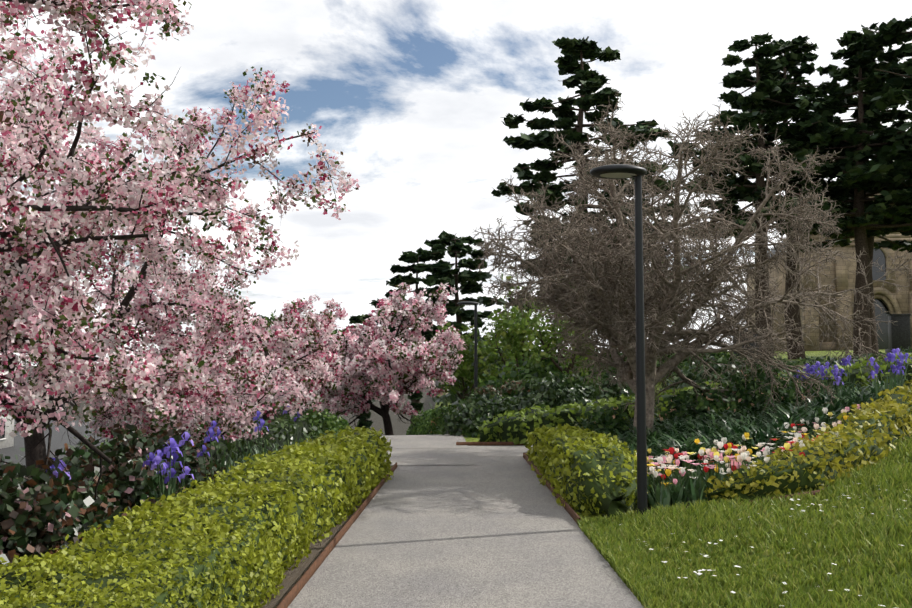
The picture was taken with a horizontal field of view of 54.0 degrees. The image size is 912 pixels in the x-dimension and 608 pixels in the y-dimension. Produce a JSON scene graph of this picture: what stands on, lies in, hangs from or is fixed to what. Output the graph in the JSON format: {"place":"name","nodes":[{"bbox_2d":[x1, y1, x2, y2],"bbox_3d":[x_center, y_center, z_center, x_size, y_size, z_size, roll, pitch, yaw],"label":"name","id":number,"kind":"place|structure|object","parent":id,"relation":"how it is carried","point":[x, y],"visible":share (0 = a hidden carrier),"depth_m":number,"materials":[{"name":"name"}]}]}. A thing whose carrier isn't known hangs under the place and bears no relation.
{"place":"outdoors","nodes":[
{"label":"outdoors","id":0,"kind":"place"},
{"bbox_2d":[0,420,226,483],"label":"wall","id":1,"kind":"structure","parent":0,"point":[58,441],"depth_m":88.53,"materials":[{"name":"concrete"}]},
{"bbox_2d":[0,358,19,448],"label":"town buildings","id":2,"kind":"structure","parent":1,"relation":"on","point":[7,441],"depth_m":81.55,"materials":[{"name":"white paint"}]},
{"bbox_2d":[0,386,5,438],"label":"town windows","id":3,"kind":"structure","parent":2,"relation":"attached to","point":[2,436],"depth_m":80.62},
{"bbox_2d":[219,292,341,413],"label":"tree","id":4,"kind":"object","parent":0,"point":[273,318],"depth_m":48.16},
{"bbox_2d":[0,0,911,365],"label":"sky","id":5,"kind":"structure","parent":0,"point":[413,95],"materials":[{"name":"white"}]},
{"bbox_2d":[15,349,911,607],"bbox_3d":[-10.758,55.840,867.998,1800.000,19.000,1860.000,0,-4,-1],"label":"terrain","id":6,"kind":"structure","parent":0,"point":[399,427],"depth_m":63.38,"materials":[{"name":"green plant"}]},
{"bbox_2d":[0,1,289,480],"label":"crab tree","id":7,"kind":"object","parent":6,"relation":"on","point":[140,298],"depth_m":13.68,"materials":[{"name":"pink plant"}]},
{"bbox_2d":[21,414,318,484],"bbox_3d":[-4.555,2.498,11.717,1.447,1.193,18.220,0,-4,5],"label":"hedge","id":8,"kind":"object","parent":6,"relation":"on","point":[274,423],"depth_m":17.67,"materials":[{"name":"green plant"}]},
{"bbox_2d":[0,0,359,514],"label":"crab tree","id":9,"kind":"object","parent":6,"relation":"on","point":[71,307],"depth_m":6.46,"materials":[{"name":"pink plant"}]},
{"bbox_2d":[0,425,393,607],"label":"gold hedge","id":10,"kind":"object","parent":6,"relation":"on","point":[218,491],"depth_m":6.10,"materials":[{"name":"plant"}]},
{"bbox_2d":[74,312,324,457],"bbox_3d":[-3.659,1.447,12.750,3.712,2.760,2.595,0,-4,-1],"label":"crab tree","id":11,"kind":"object","parent":6,"relation":"on","point":[189,402],"depth_m":12.36,"materials":[{"name":"pink plant"}]},
{"bbox_2d":[145,286,365,426],"bbox_3d":[-5.117,1.629,22.238,5.141,4.289,7.468,2,-4,-24],"label":"crab tree","id":12,"kind":"object","parent":6,"relation":"on","point":[257,325],"depth_m":20.98,"materials":[{"name":"pink plant"}]},
{"bbox_2d":[0,326,529,478],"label":"shrubs","id":13,"kind":"object","parent":6,"relation":"on","point":[452,398],"visible":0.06,"depth_m":52.63,"materials":[{"name":"green plant"}]},
{"bbox_2d":[336,314,381,428],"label":"conifer tree","id":14,"kind":"object","parent":6,"relation":"on","point":[361,422],"depth_m":79.09,"materials":[{"name":"green plant"}]},
{"bbox_2d":[284,282,466,434],"bbox_3d":[-3.025,2.226,29.884,7.023,6.050,5.045,-1,-4,21],"label":"crab tree","id":15,"kind":"object","parent":6,"relation":"on","point":[352,367],"depth_m":28.94,"materials":[{"name":"pink plant"}]},
{"bbox_2d":[369,247,462,423],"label":"conifer tree","id":16,"kind":"object","parent":6,"relation":"on","point":[424,256],"depth_m":71.26,"materials":[{"name":"green plant"}]},
{"bbox_2d":[100,347,745,446],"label":"shrubs","id":17,"kind":"object","parent":6,"relation":"on","point":[533,373],"visible":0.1,"depth_m":27.75,"materials":[{"name":"green plant"}]},
{"bbox_2d":[380,434,468,448],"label":"path","id":18,"kind":"structure","parent":6,"relation":"on","point":[426,441],"depth_m":18.79,"materials":[{"name":"grey concrete"}]},
{"bbox_2d":[385,448,476,464],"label":"path","id":19,"kind":"structure","parent":6,"relation":"on","point":[431,456],"depth_m":15.90,"materials":[{"name":"grey concrete"}]},
{"bbox_2d":[405,322,502,399],"bbox_3d":[-0.257,3.058,36.356,4.315,4.596,4.063,0,-4,-1],"label":"spring tree","id":20,"kind":"object","parent":6,"relation":"on","point":[466,363],"depth_m":36.41,"materials":[{"name":"plant"}]},
{"bbox_2d":[422,230,491,341],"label":"conifer tree","id":21,"kind":"object","parent":6,"relation":"on","point":[464,276],"depth_m":73.96,"materials":[{"name":"green plant"}]},
{"bbox_2d":[457,301,478,402],"bbox_3d":[0.354,1.818,25.278,0.637,3.790,0.468,0,-4,-1],"label":"lamp post","id":22,"kind":"object","parent":6,"relation":"on","point":[475,304],"visible":0.65,"depth_m":25.29,"materials":[{"name":"black metal"}]},
{"bbox_2d":[466,445,532,456],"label":"path","id":23,"kind":"structure","parent":6,"relation":"on","point":[499,451],"depth_m":16.81,"materials":[{"name":"grey concrete"}]},
{"bbox_2d":[472,379,529,398],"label":"shrubs","id":24,"kind":"object","parent":6,"relation":"on","point":[509,387],"visible":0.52,"depth_m":22.14,"materials":[{"name":"green plant"}]},
{"bbox_2d":[477,266,560,373],"bbox_3d":[2.388,1.477,30.759,3.489,5.395,4.125,0,-4,-1],"label":"spring tree","id":25,"kind":"object","parent":6,"relation":"on","point":[512,326],"depth_m":30.05,"materials":[{"name":"green plant"}]},
{"bbox_2d":[516,277,599,394],"bbox_3d":[3.026,1.236,26.660,2.546,4.340,2.784,0,-4,-1],"label":"spring tree","id":26,"kind":"object","parent":6,"relation":"on","point":[545,334],"depth_m":26.36,"materials":[{"name":"green plant"}]},
{"bbox_2d":[479,36,690,349],"bbox_3d":[5.384,-3.870,37.724,8.775,15.014,8.030,0,-4,-1],"label":"conifer tree","id":27,"kind":"object","parent":6,"relation":"on","point":[568,63],"depth_m":37.48,"materials":[{"name":"green plant"}]},
{"bbox_2d":[525,423,650,517],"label":"path hedge","id":28,"kind":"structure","parent":6,"relation":"on","point":[553,455],"depth_m":10.42,"materials":[{"name":"green plant"}]},
{"bbox_2d":[589,164,647,514],"bbox_3d":[1.735,0.428,9.389,0.634,3.790,0.473,0,-4,-1],"label":"lamp post","id":29,"kind":"object","parent":6,"relation":"on","point":[620,171],"visible":0.85,"depth_m":9.38,"materials":[{"name":"black metal"}]},
{"bbox_2d":[619,262,696,355],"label":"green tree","id":30,"kind":"object","parent":6,"relation":"on","point":[673,279],"depth_m":53.22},
{"bbox_2d":[456,388,892,524],"bbox_3d":[7.122,1.948,15.180,14.304,1.533,9.153,1,-4,-15],"label":"edging","id":31,"kind":"object","parent":6,"relation":"on","point":[571,512],"visible":0.1,"depth_m":12.86,"materials":[{"name":"brown metal"}]},
{"bbox_2d":[442,346,911,437],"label":"shrub bed","id":32,"kind":"object","parent":6,"relation":"on","point":[469,415],"visible":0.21,"depth_m":20.67,"materials":[{"name":"green plant"}]},
{"bbox_2d":[477,352,911,444],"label":"hedge","id":33,"kind":"object","parent":6,"relation":"on","point":[614,402],"depth_m":18.32,"materials":[{"name":"green plant"}]},
{"bbox_2d":[530,458,911,512],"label":"soil bed","id":34,"kind":"object","parent":6,"relation":"on","point":[649,508],"depth_m":9.97,"materials":[{"name":"brown soil"}]},
{"bbox_2d":[472,90,911,435],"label":"bare tree","id":35,"kind":"object","parent":34,"relation":"on","point":[604,306],"visible":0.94,"depth_m":13.72,"materials":[{"name":"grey plant"}]},
{"bbox_2d":[577,356,828,437],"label":"shrubs","id":36,"kind":"object","parent":34,"relation":"on","point":[686,400],"visible":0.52,"depth_m":15.03,"materials":[{"name":"green plant"}]},
{"bbox_2d":[667,32,833,359],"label":"cedar tree","id":37,"kind":"object","parent":6,"relation":"on","point":[767,85],"depth_m":40.08,"materials":[{"name":"green plant"}]},
{"bbox_2d":[681,35,855,358],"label":"cedar tree","id":38,"kind":"object","parent":6,"relation":"on","point":[798,48],"depth_m":42.45,"materials":[{"name":"green plant"}]},
{"bbox_2d":[704,380,911,501],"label":"hedge bed","id":39,"kind":"object","parent":6,"relation":"on","point":[887,404],"depth_m":10.26,"materials":[{"name":"yellow plant"}]},
{"bbox_2d":[735,31,911,355],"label":"cedar tree","id":40,"kind":"object","parent":6,"relation":"on","point":[899,146],"depth_m":40.21,"materials":[{"name":"green plant"}]},
{"bbox_2d":[746,193,911,350],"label":"church walls","id":41,"kind":"structure","parent":6,"relation":"on","point":[894,302],"depth_m":68.48,"materials":[{"name":"beige stone"}]},
{"bbox_2d":[751,198,849,267],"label":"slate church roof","id":42,"kind":"object","parent":41,"relation":"on","point":[772,251],"depth_m":85.60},
{"bbox_2d":[872,249,888,349],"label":"window","id":43,"kind":"structure","parent":41,"relation":"in","point":[883,326],"depth_m":68.70,"materials":[{"name":"black glass"}]},
{"bbox_2d":[800,66,911,353],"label":"cedar tree","id":44,"kind":"object","parent":6,"relation":"on","point":[898,244],"depth_m":44.19,"materials":[{"name":"green plant"}]},
{"bbox_2d":[813,16,911,215],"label":"cedar tree","id":45,"kind":"object","parent":6,"relation":"on","point":[896,89],"depth_m":38.65,"materials":[{"name":"green plant"}]},
{"bbox_2d":[885,314,910,352],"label":"monument","id":46,"kind":"object","parent":6,"relation":"on","point":[899,334],"visible":0.75,"depth_m":44.91,"materials":[{"name":"stone"}]},
{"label":"bed soil","id":47,"kind":"object","parent":6,"relation":"on","visible":0},
{"bbox_2d":[0,416,230,570],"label":"bed shrubs","id":48,"kind":"object","parent":47,"relation":"on","point":[61,513],"visible":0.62,"depth_m":7.20,"materials":[{"name":"green plant"}]},
{"bbox_2d":[257,467,391,607],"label":"soil bed","id":49,"kind":"object","parent":47,"relation":"on","point":[292,577],"visible":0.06,"depth_m":7.44,"materials":[{"name":"brown soil"}]},
{"bbox_2d":[276,462,396,607],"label":"edging","id":50,"kind":"object","parent":49,"relation":"on","point":[294,591],"visible":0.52,"depth_m":7.80,"materials":[{"name":"brown metal"}]},
{"bbox_2d":[297,395,507,437],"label":"shrubs","id":51,"kind":"object","parent":47,"relation":"on","point":[327,420],"visible":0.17,"depth_m":32.45,"materials":[{"name":"green plant"}]},
{"bbox_2d":[36,361,908,542],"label":"strap leaves","id":52,"kind":"object","parent":47,"relation":"on","point":[759,428],"visible":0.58,"depth_m":12.76,"materials":[{"name":"green plant"}]},
{"bbox_2d":[46,348,910,506],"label":"plants","id":53,"kind":"object","parent":52,"relation":"on","point":[716,455],"depth_m":10.55,"materials":[{"name":"plant"}]},
{"bbox_2d":[288,456,643,607],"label":"path","id":54,"kind":"structure","parent":0,"point":[495,532],"depth_m":8.04,"materials":[{"name":"grey concrete"}]},
{"bbox_2d":[576,434,911,607],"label":"lawn grass","id":55,"kind":"structure","parent":0,"point":[640,567],"depth_m":7.54,"materials":[{"name":"green plant"}]},
{"bbox_2d":[619,483,907,606],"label":"lawn daisies","id":56,"kind":"object","parent":55,"relation":"on","point":[698,573],"visible":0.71,"depth_m":6.92,"materials":[{"name":"white plant"}]},
{"bbox_2d":[733,330,760,363],"bbox_3d":[11.874,1.852,36.465,1.340,1.580,0.540,1,-4,-12],"label":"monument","id":57,"kind":"object","parent":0,"point":[751,344],"visible":0.08,"depth_m":36.35,"materials":[{"name":"stone"}]}
]}

